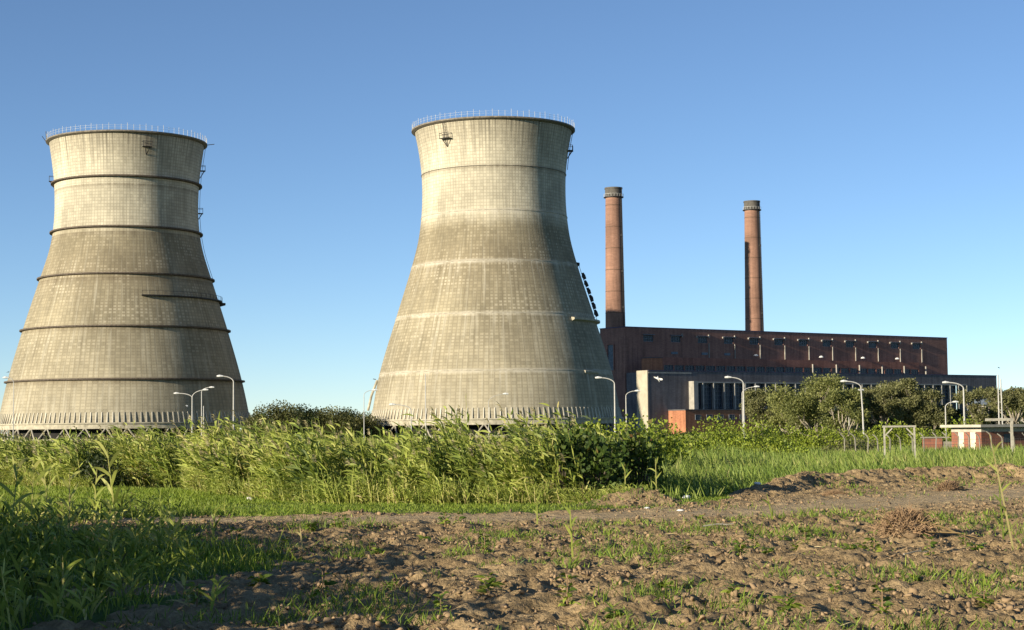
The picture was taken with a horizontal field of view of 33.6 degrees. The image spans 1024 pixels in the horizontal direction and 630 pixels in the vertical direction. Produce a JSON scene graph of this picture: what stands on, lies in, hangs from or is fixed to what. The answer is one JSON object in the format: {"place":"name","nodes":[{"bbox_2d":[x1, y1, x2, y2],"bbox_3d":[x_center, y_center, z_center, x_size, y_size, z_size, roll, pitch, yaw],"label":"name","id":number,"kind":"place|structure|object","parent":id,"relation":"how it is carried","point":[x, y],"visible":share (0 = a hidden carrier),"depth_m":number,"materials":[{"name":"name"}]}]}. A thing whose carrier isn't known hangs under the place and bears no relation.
{"place":"outdoors","nodes":[
{"label":"outdoors","id":0,"kind":"place"},
{"bbox_2d":[0,432,1023,629],"bbox_3d":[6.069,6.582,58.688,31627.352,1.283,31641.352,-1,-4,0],"label":"ground","id":1,"kind":"structure","parent":0,"point":[545,603],"depth_m":35.52,"materials":[{"name":"soil"}]},
{"bbox_2d":[0,456,33,531],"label":"reed plant","id":2,"kind":"object","parent":1,"relation":"on","point":[7,489],"visible":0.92,"depth_m":46.50,"materials":[{"name":"green plant"}]},
{"bbox_2d":[15,460,52,528],"bbox_3d":[-14.102,5.359,49.817,1.222,2.187,0.356,0,-4,-11],"label":"reed plant","id":3,"kind":"object","parent":1,"relation":"on","point":[38,478],"visible":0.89,"depth_m":49.97,"materials":[{"name":"green plant"}]},
{"bbox_2d":[36,456,57,513],"bbox_3d":[-15.858,5.937,57.968,0.973,2.251,0.328,-2,-4,21],"label":"reed plant","id":4,"kind":"object","parent":1,"relation":"on","point":[44,481],"visible":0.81,"depth_m":57.91,"materials":[{"name":"green plant"}]},
{"bbox_2d":[57,470,86,527],"bbox_3d":[-12.611,5.404,48.661,0.937,1.921,0.192,1,-4,-27],"label":"reed plant","id":5,"kind":"object","parent":1,"relation":"on","point":[71,496],"visible":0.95,"depth_m":48.66,"materials":[{"name":"green plant"}]},
{"bbox_2d":[87,463,105,517],"bbox_3d":[-13.371,5.788,54.601,0.680,2.118,0.234,-1,-4,0],"label":"reed plant","id":6,"kind":"object","parent":1,"relation":"on","point":[97,494],"visible":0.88,"depth_m":54.66,"materials":[{"name":"green plant"}]},
{"bbox_2d":[73,448,133,486],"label":"broadleaf shrub","id":7,"kind":"object","parent":1,"relation":"on","point":[106,466],"visible":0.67,"depth_m":91.43,"materials":[{"name":"green plant"}]},
{"bbox_2d":[88,440,122,528],"bbox_3d":[-11.014,4.792,45.969,1.061,2.814,0.389,-1,-4,10],"label":"reed plant","id":8,"kind":"object","parent":1,"relation":"on","point":[111,508],"visible":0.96,"depth_m":46.00,"materials":[{"name":"green plant"}]},
{"bbox_2d":[0,483,230,629],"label":"corner reeds","id":9,"kind":"object","parent":1,"relation":"on","point":[102,578],"visible":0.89,"depth_m":33.57,"materials":[{"name":"green plant"}]},
{"bbox_2d":[0,123,250,442],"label":"cooling tower","id":10,"kind":"structure","parent":1,"relation":"on","point":[125,322],"depth_m":538.63,"materials":[{"name":"concrete"}]},
{"bbox_2d":[0,500,375,629],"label":"rank grass","id":11,"kind":"structure","parent":1,"relation":"on","point":[219,554],"depth_m":37.60,"materials":[{"name":"green plant"}]},
{"bbox_2d":[184,581,212,606],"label":"leafy weed","id":12,"kind":"object","parent":1,"relation":"on","point":[194,597],"visible":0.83,"depth_m":28.54,"materials":[{"name":"green plant"}]},
{"bbox_2d":[209,507,219,548],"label":"reed plant","id":13,"kind":"object","parent":1,"relation":"on","point":[213,528],"visible":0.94,"depth_m":42.57,"materials":[{"name":"green plant"}]},
{"bbox_2d":[228,527,244,546],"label":"leafy weed","id":14,"kind":"object","parent":1,"relation":"on","point":[239,535],"visible":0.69,"depth_m":42.48,"materials":[{"name":"green plant"}]},
{"bbox_2d":[244,574,272,587],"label":"leafy weed","id":15,"kind":"object","parent":1,"relation":"on","point":[260,578],"visible":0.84,"depth_m":31.88,"materials":[{"name":"green plant"}]},
{"bbox_2d":[242,399,313,436],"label":"tree","id":16,"kind":"object","parent":1,"relation":"on","point":[280,414],"visible":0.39,"depth_m":466.42,"materials":[{"name":"green plant"}]},
{"bbox_2d":[289,403,323,432],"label":"tree","id":17,"kind":"object","parent":1,"relation":"on","point":[305,413],"visible":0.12,"depth_m":497.78,"materials":[{"name":"green plant"}]},
{"bbox_2d":[0,433,623,459],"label":"distant reeds","id":18,"kind":"object","parent":1,"relation":"on","point":[380,443],"visible":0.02,"depth_m":161.36,"materials":[{"name":"green plant"}]},
{"bbox_2d":[304,522,319,531],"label":"leafy weed","id":19,"kind":"object","parent":1,"relation":"on","point":[313,526],"visible":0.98,"depth_m":49.20,"materials":[{"name":"green plant"}]},
{"bbox_2d":[310,568,337,598],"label":"leafy weed","id":20,"kind":"object","parent":1,"relation":"on","point":[331,582],"visible":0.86,"depth_m":29.58,"materials":[{"name":"green plant"}]},
{"bbox_2d":[0,395,650,502],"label":"tall reed bed","id":21,"kind":"object","parent":1,"relation":"on","point":[161,464],"visible":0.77,"depth_m":73.90,"materials":[{"name":"green plant"}]},
{"bbox_2d":[1,402,627,477],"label":"reed plumes","id":22,"kind":"object","parent":21,"relation":"attached to","point":[321,437],"visible":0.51,"depth_m":76.46,"materials":[{"name":"green plant"}]},
{"bbox_2d":[0,459,651,504],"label":"reed fringe","id":23,"kind":"object","parent":1,"relation":"on","point":[344,494],"visible":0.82,"depth_m":68.14,"materials":[{"name":"green plant"}]},
{"bbox_2d":[304,404,360,438],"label":"tree","id":24,"kind":"object","parent":1,"relation":"on","point":[338,418],"visible":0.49,"depth_m":496.86,"materials":[{"name":"green plant"}]},
{"bbox_2d":[335,406,360,436],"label":"tree","id":25,"kind":"object","parent":1,"relation":"on","point":[353,413],"visible":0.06,"depth_m":518.38,"materials":[{"name":"green plant"}]},
{"bbox_2d":[351,410,383,438],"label":"tree","id":26,"kind":"object","parent":1,"relation":"on","point":[363,422],"visible":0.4,"depth_m":515.67,"materials":[{"name":"green plant"}]},
{"bbox_2d":[0,484,736,572],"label":"verge grass","id":27,"kind":"structure","parent":1,"relation":"on","point":[62,491],"depth_m":67.60,"materials":[{"name":"green plant"}]},
{"bbox_2d":[433,591,449,617],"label":"leafy weed","id":28,"kind":"object","parent":1,"relation":"on","point":[437,603],"visible":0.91,"depth_m":26.92,"materials":[{"name":"green plant"}]},
{"bbox_2d":[436,512,452,526],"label":"leafy weed","id":29,"kind":"object","parent":1,"relation":"on","point":[445,519],"visible":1,"depth_m":50.87,"materials":[{"name":"green plant"}]},
{"bbox_2d":[3,429,943,443],"bbox_3d":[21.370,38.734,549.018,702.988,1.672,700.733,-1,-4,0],"label":"scrub","id":30,"kind":"object","parent":1,"relation":"on","point":[690,432],"visible":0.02,"depth_m":440.37,"materials":[{"name":"green plant"}]},
{"bbox_2d":[478,534,490,552],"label":"leafy weed","id":31,"kind":"object","parent":1,"relation":"on","point":[485,541],"visible":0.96,"depth_m":41.55,"materials":[{"name":"green plant"}]},
{"bbox_2d":[473,572,504,592],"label":"leafy weed","id":32,"kind":"object","parent":1,"relation":"on","point":[491,580],"visible":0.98,"depth_m":30.00,"materials":[{"name":"green plant"}]},
{"bbox_2d":[367,109,625,437],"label":"cooling tower","id":33,"kind":"structure","parent":1,"relation":"on","point":[495,301],"depth_m":523.16,"materials":[{"name":"concrete"}]},
{"bbox_2d":[32,463,1023,629],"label":"soil clods","id":34,"kind":"object","parent":1,"relation":"on","point":[751,609],"visible":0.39,"depth_m":34.98,"materials":[{"name":"brown soil"}]},
{"bbox_2d":[36,459,1023,629],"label":"soil weeds","id":35,"kind":"object","parent":1,"relation":"on","point":[660,593],"visible":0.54,"depth_m":33.26,"materials":[{"name":"green plant"}]},
{"bbox_2d":[73,469,1023,629],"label":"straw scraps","id":36,"kind":"object","parent":1,"relation":"on","point":[645,542],"visible":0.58,"depth_m":41.62,"materials":[{"name":"beige plant"}]},
{"bbox_2d":[537,434,584,492],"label":"broadleaf shrub","id":37,"kind":"object","parent":1,"relation":"on","point":[563,447],"visible":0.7,"depth_m":68.15,"materials":[{"name":"green plant"}]},
{"bbox_2d":[554,572,578,606],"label":"leafy weed","id":38,"kind":"object","parent":1,"relation":"on","point":[568,590],"visible":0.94,"depth_m":28.52,"materials":[{"name":"green plant"}]},
{"bbox_2d":[564,505,581,556],"bbox_3d":[1.406,4.914,38.374,0.502,1.206,0.172,-1,-4,0],"label":"reed plant","id":39,"kind":"object","parent":1,"relation":"on","point":[570,529],"visible":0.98,"depth_m":38.34,"materials":[{"name":"green plant"}]},
{"bbox_2d":[557,421,636,494],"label":"broadleaf shrub","id":40,"kind":"object","parent":1,"relation":"on","point":[602,450],"visible":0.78,"depth_m":68.45,"materials":[{"name":"green plant"}]},
{"bbox_2d":[577,415,617,443],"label":"bush","id":41,"kind":"object","parent":1,"relation":"on","point":[605,431],"visible":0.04,"depth_m":99.54,"materials":[{"name":"green plant"}]},
{"bbox_2d":[595,376,615,431],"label":"street lamp","id":42,"kind":"object","parent":1,"relation":"on","point":[598,377],"visible":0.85,"depth_m":249.64,"materials":[{"name":"paint"}]},
{"bbox_2d":[603,607,624,618],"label":"leafy weed","id":43,"kind":"object","parent":1,"relation":"on","point":[610,614],"visible":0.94,"depth_m":26.14,"materials":[{"name":"green plant"}]},
{"bbox_2d":[599,419,678,495],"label":"broadleaf shrub","id":44,"kind":"object","parent":1,"relation":"on","point":[636,453],"visible":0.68,"depth_m":70.50,"materials":[{"name":"green plant"}]},
{"bbox_2d":[604,410,675,470],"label":"bush","id":45,"kind":"object","parent":1,"relation":"on","point":[622,430],"visible":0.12,"depth_m":104.56,"materials":[{"name":"green plant"}]},
{"bbox_2d":[645,417,698,463],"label":"bush","id":46,"kind":"object","parent":1,"relation":"on","point":[669,445],"visible":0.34,"depth_m":111.30,"materials":[{"name":"green plant"}]},
{"bbox_2d":[675,539,691,553],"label":"leafy weed","id":47,"kind":"object","parent":1,"relation":"on","point":[685,548],"visible":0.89,"depth_m":40.06,"materials":[{"name":"green plant"}]},
{"bbox_2d":[673,428,729,454],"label":"bush","id":48,"kind":"object","parent":1,"relation":"on","point":[698,447],"visible":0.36,"depth_m":149.47,"materials":[{"name":"green plant"}]},
{"bbox_2d":[688,413,761,448],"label":"bush","id":49,"kind":"object","parent":1,"relation":"on","point":[727,438],"visible":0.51,"depth_m":163.82,"materials":[{"name":"green plant"}]},
{"bbox_2d":[720,581,742,597],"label":"leafy weed","id":50,"kind":"object","parent":1,"relation":"on","point":[731,588],"visible":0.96,"depth_m":28.86,"materials":[{"name":"green plant"}]},
{"bbox_2d":[725,376,744,435],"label":"street lamp","id":51,"kind":"object","parent":1,"relation":"on","point":[743,400],"visible":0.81,"depth_m":249.60,"materials":[{"name":"paint"}]},
{"bbox_2d":[729,539,751,555],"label":"leafy weed","id":52,"kind":"object","parent":1,"relation":"on","point":[739,548],"visible":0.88,"depth_m":39.21,"materials":[{"name":"green plant"}]},
{"bbox_2d":[743,200,763,330],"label":"chimney","id":53,"kind":"object","parent":1,"relation":"on","point":[754,318],"visible":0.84,"depth_m":748.89,"materials":[{"name":"brick"}]},
{"bbox_2d":[739,387,775,433],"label":"gum tree","id":54,"kind":"object","parent":1,"relation":"on","point":[753,402],"visible":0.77,"depth_m":328.30,"materials":[{"name":"green plant"}]},
{"bbox_2d":[729,414,785,448],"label":"bush","id":55,"kind":"object","parent":1,"relation":"on","point":[757,428],"visible":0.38,"depth_m":168.98,"materials":[{"name":"green plant"}]},
{"bbox_2d":[740,436,811,455],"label":"bush","id":56,"kind":"object","parent":1,"relation":"on","point":[774,445],"visible":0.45,"depth_m":148.91,"materials":[{"name":"green plant"}]},
{"bbox_2d":[764,394,802,439],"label":"gum tree","id":57,"kind":"object","parent":1,"relation":"on","point":[773,420],"visible":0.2,"depth_m":313.88,"materials":[{"name":"green plant"}]},
{"bbox_2d":[770,592,805,615],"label":"leafy weed","id":58,"kind":"object","parent":1,"relation":"on","point":[789,601],"visible":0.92,"depth_m":25.91,"materials":[{"name":"green plant"}]},
{"bbox_2d":[771,423,818,449],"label":"bush","id":59,"kind":"object","parent":1,"relation":"on","point":[794,438],"visible":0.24,"depth_m":178.86,"materials":[{"name":"green plant"}]},
{"bbox_2d":[763,413,826,438],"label":"gum tree","id":60,"kind":"object","parent":1,"relation":"on","point":[781,432],"visible":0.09,"depth_m":336.78,"materials":[{"name":"green plant"}]},
{"bbox_2d":[599,326,996,433],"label":"power station","id":61,"kind":"object","parent":1,"relation":"on","point":[692,368],"visible":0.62,"depth_m":714.79,"materials":[{"name":"red brick"}]},
{"bbox_2d":[604,187,624,327],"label":"chimney","id":62,"kind":"object","parent":61,"relation":"on","point":[614,291],"visible":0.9,"depth_m":702.03,"materials":[{"name":"brick"}]},
{"bbox_2d":[704,383,710,408],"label":"tall window","id":63,"kind":"structure","parent":61,"relation":"in","point":[707,386],"depth_m":683.72,"materials":[{"name":"blue glass"}]},
{"bbox_2d":[715,383,721,408],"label":"tall window","id":64,"kind":"structure","parent":61,"relation":"in","point":[718,398],"depth_m":687.23,"materials":[{"name":"blue glass"}]},
{"bbox_2d":[725,383,731,408],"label":"tall window","id":65,"kind":"structure","parent":61,"relation":"in","point":[728,386],"depth_m":690.60,"materials":[{"name":"blue glass"}]},
{"bbox_2d":[736,383,741,408],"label":"tall window","id":66,"kind":"structure","parent":61,"relation":"in","point":[738,385],"depth_m":693.98,"materials":[{"name":"blue glass"}]},
{"bbox_2d":[943,385,947,405],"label":"tall window","id":67,"kind":"structure","parent":61,"relation":"in","point":[945,400],"depth_m":769.48,"materials":[{"name":"black glass"}]},
{"bbox_2d":[763,371,860,437],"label":"gum tree","id":68,"kind":"object","parent":1,"relation":"on","point":[799,408],"visible":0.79,"depth_m":297.38,"materials":[{"name":"green plant"}]},
{"bbox_2d":[793,424,848,449],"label":"bush","id":69,"kind":"object","parent":1,"relation":"on","point":[822,436],"visible":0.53,"depth_m":178.77,"materials":[{"name":"green plant"}]},
{"bbox_2d":[637,435,1023,499],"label":"field grass","id":70,"kind":"structure","parent":1,"relation":"on","point":[710,469],"depth_m":105.39,"materials":[{"name":"green plant"}]},
{"bbox_2d":[819,488,846,495],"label":"root heap","id":71,"kind":"object","parent":1,"relation":"on","point":[831,492],"visible":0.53,"depth_m":72.31,"materials":[{"name":"plant"}]},
{"bbox_2d":[826,572,844,593],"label":"leafy weed","id":72,"kind":"object","parent":1,"relation":"on","point":[832,588],"visible":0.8,"depth_m":29.34,"materials":[{"name":"green plant"}]},
{"bbox_2d":[817,387,870,437],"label":"gum tree","id":73,"kind":"object","parent":1,"relation":"on","point":[846,407],"visible":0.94,"depth_m":288.46,"materials":[{"name":"green plant"}]},
{"bbox_2d":[821,434,876,452],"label":"bush","id":74,"kind":"object","parent":1,"relation":"on","point":[849,445],"visible":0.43,"depth_m":158.97,"materials":[{"name":"green plant"}]},
{"bbox_2d":[840,380,864,438],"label":"street lamp","id":75,"kind":"object","parent":1,"relation":"on","point":[861,402],"visible":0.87,"depth_m":244.62,"materials":[{"name":"paint"}]},
{"bbox_2d":[826,428,886,449],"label":"bush","id":76,"kind":"object","parent":1,"relation":"on","point":[870,439],"visible":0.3,"depth_m":178.89,"materials":[{"name":"green plant"}]},
{"bbox_2d":[863,530,882,551],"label":"leafy weed","id":77,"kind":"object","parent":1,"relation":"on","point":[878,548],"visible":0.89,"depth_m":40.23,"materials":[{"name":"green plant"}]},
{"bbox_2d":[854,380,902,437],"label":"gum tree","id":78,"kind":"object","parent":1,"relation":"on","point":[880,413],"visible":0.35,"depth_m":308.16,"materials":[{"name":"green plant"}]},
{"bbox_2d":[868,585,894,616],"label":"leafy weed","id":79,"kind":"object","parent":1,"relation":"on","point":[886,599],"visible":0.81,"depth_m":25.99,"materials":[{"name":"green plant"}]},
{"bbox_2d":[850,409,915,439],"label":"bush","id":80,"kind":"object","parent":1,"relation":"on","point":[869,424],"visible":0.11,"depth_m":316.70,"materials":[{"name":"green plant"}]},
{"bbox_2d":[861,418,927,446],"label":"bush","id":81,"kind":"object","parent":1,"relation":"on","point":[905,436],"visible":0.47,"depth_m":188.52,"materials":[{"name":"green plant"}]},
{"bbox_2d":[882,425,915,461],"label":"timber goal frame","id":82,"kind":"object","parent":1,"relation":"on","point":[913,433],"visible":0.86,"depth_m":117.66,"materials":[{"name":"white wood"}]},
{"bbox_2d":[871,377,932,432],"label":"gum tree","id":83,"kind":"object","parent":1,"relation":"on","point":[896,405],"visible":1,"depth_m":298.02,"materials":[{"name":"green plant"}]},
{"bbox_2d":[861,499,982,538],"bbox_3d":[10.751,5.544,44.477,3.002,1.401,1.709,-1,-4,0],"label":"root heap","id":84,"kind":"object","parent":1,"relation":"on","point":[910,524],"visible":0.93,"depth_m":44.24,"materials":[{"name":"plant"}]},
{"bbox_2d":[903,427,951,445],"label":"bush","id":85,"kind":"object","parent":1,"relation":"on","point":[937,431],"visible":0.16,"depth_m":193.90,"materials":[{"name":"green plant"}]},
{"bbox_2d":[921,534,937,555],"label":"leafy weed","id":86,"kind":"object","parent":1,"relation":"on","point":[931,545],"visible":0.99,"depth_m":38.12,"materials":[{"name":"green plant"}]},
{"bbox_2d":[905,387,956,434],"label":"gum tree","id":87,"kind":"object","parent":1,"relation":"on","point":[926,403],"visible":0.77,"depth_m":297.83,"materials":[{"name":"green plant"}]},
{"bbox_2d":[840,431,1023,453],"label":"wire fence","id":88,"kind":"object","parent":1,"relation":"on","point":[889,444],"visible":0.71,"depth_m":149.55,"materials":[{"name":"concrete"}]},
{"bbox_2d":[909,403,955,436],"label":"gum tree","id":89,"kind":"object","parent":1,"relation":"on","point":[938,429],"visible":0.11,"depth_m":317.12,"materials":[{"name":"grey plant"}]},
{"bbox_2d":[920,437,951,448],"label":"brick wall","id":90,"kind":"structure","parent":1,"relation":"on","point":[929,440],"depth_m":169.44,"materials":[{"name":"brick"}]},
{"bbox_2d":[933,478,972,490],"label":"root heap","id":91,"kind":"object","parent":1,"relation":"on","point":[950,485],"visible":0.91,"depth_m":76.83,"materials":[{"name":"plant"}]},
{"bbox_2d":[942,381,964,424],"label":"street lamp","id":92,"kind":"object","parent":1,"relation":"on","point":[945,382],"visible":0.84,"depth_m":244.61,"materials":[{"name":"paint"}]},
{"bbox_2d":[949,408,966,436],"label":"gum tree","id":93,"kind":"object","parent":1,"relation":"on","point":[958,413],"visible":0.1,"depth_m":318.88,"materials":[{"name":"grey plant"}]},
{"bbox_2d":[936,415,982,439],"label":"bush","id":94,"kind":"object","parent":1,"relation":"on","point":[947,433],"visible":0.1,"depth_m":209.36,"materials":[{"name":"green plant"}]},
{"bbox_2d":[965,542,985,550],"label":"leafy weed","id":95,"kind":"object","parent":1,"relation":"on","point":[980,546],"visible":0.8,"depth_m":39.84,"materials":[{"name":"green plant"}]},
{"bbox_2d":[952,386,1000,424],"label":"gum tree","id":96,"kind":"object","parent":1,"relation":"on","point":[973,412],"visible":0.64,"depth_m":297.89,"materials":[{"name":"grey plant"}]},
{"bbox_2d":[940,424,1023,449],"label":"brick hut","id":97,"kind":"object","parent":1,"relation":"on","point":[1002,430],"visible":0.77,"depth_m":165.97,"materials":[{"name":"white paint"}]},
{"bbox_2d":[970,432,975,449],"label":"door","id":98,"kind":"structure","parent":97,"relation":"in","point":[972,434],"depth_m":165.60,"materials":[{"name":"beige paint"}]},
{"bbox_2d":[972,591,993,607],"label":"leafy weed","id":99,"kind":"object","parent":1,"relation":"on","point":[984,598],"visible":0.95,"depth_m":27.83,"materials":[{"name":"green plant"}]},
{"bbox_2d":[985,418,1013,451],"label":"gantry post","id":100,"kind":"object","parent":1,"relation":"on","point":[1011,420],"visible":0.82,"depth_m":139.59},
{"bbox_2d":[997,374,1002,423],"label":"floodlight mast","id":101,"kind":"object","parent":1,"relation":"on","point":[998,398],"visible":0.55,"depth_m":189.70,"materials":[{"name":"paint"}]},
{"bbox_2d":[979,386,1023,423],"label":"gum tree","id":102,"kind":"object","parent":1,"relation":"on","point":[1013,398],"visible":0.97,"depth_m":288.46,"materials":[{"name":"grey plant"}]},
{"bbox_2d":[992,481,1010,538],"bbox_3d":[12.279,5.045,42.491,0.505,1.814,0.162,0,-4,-13],"label":"reed plant","id":103,"kind":"object","parent":1,"relation":"on","point":[1001,523],"visible":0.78,"depth_m":42.43,"materials":[{"name":"green plant"}]},
{"bbox_2d":[986,434,1018,548],"bbox_3d":[11.402,4.177,39.283,0.757,2.840,0.248,-1,-4,0],"label":"reed plant","id":104,"kind":"object","parent":1,"relation":"on","point":[1001,489],"visible":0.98,"depth_m":39.35,"materials":[{"name":"green plant"}]},
{"bbox_2d":[982,403,1023,423],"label":"gum tree","id":105,"kind":"object","parent":1,"relation":"on","point":[1004,422],"visible":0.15,"depth_m":327.01,"materials":[{"name":"grey plant"}]},
{"bbox_2d":[0,0,1023,433],"label":"sky","id":106,"kind":"structure","parent":0,"point":[879,144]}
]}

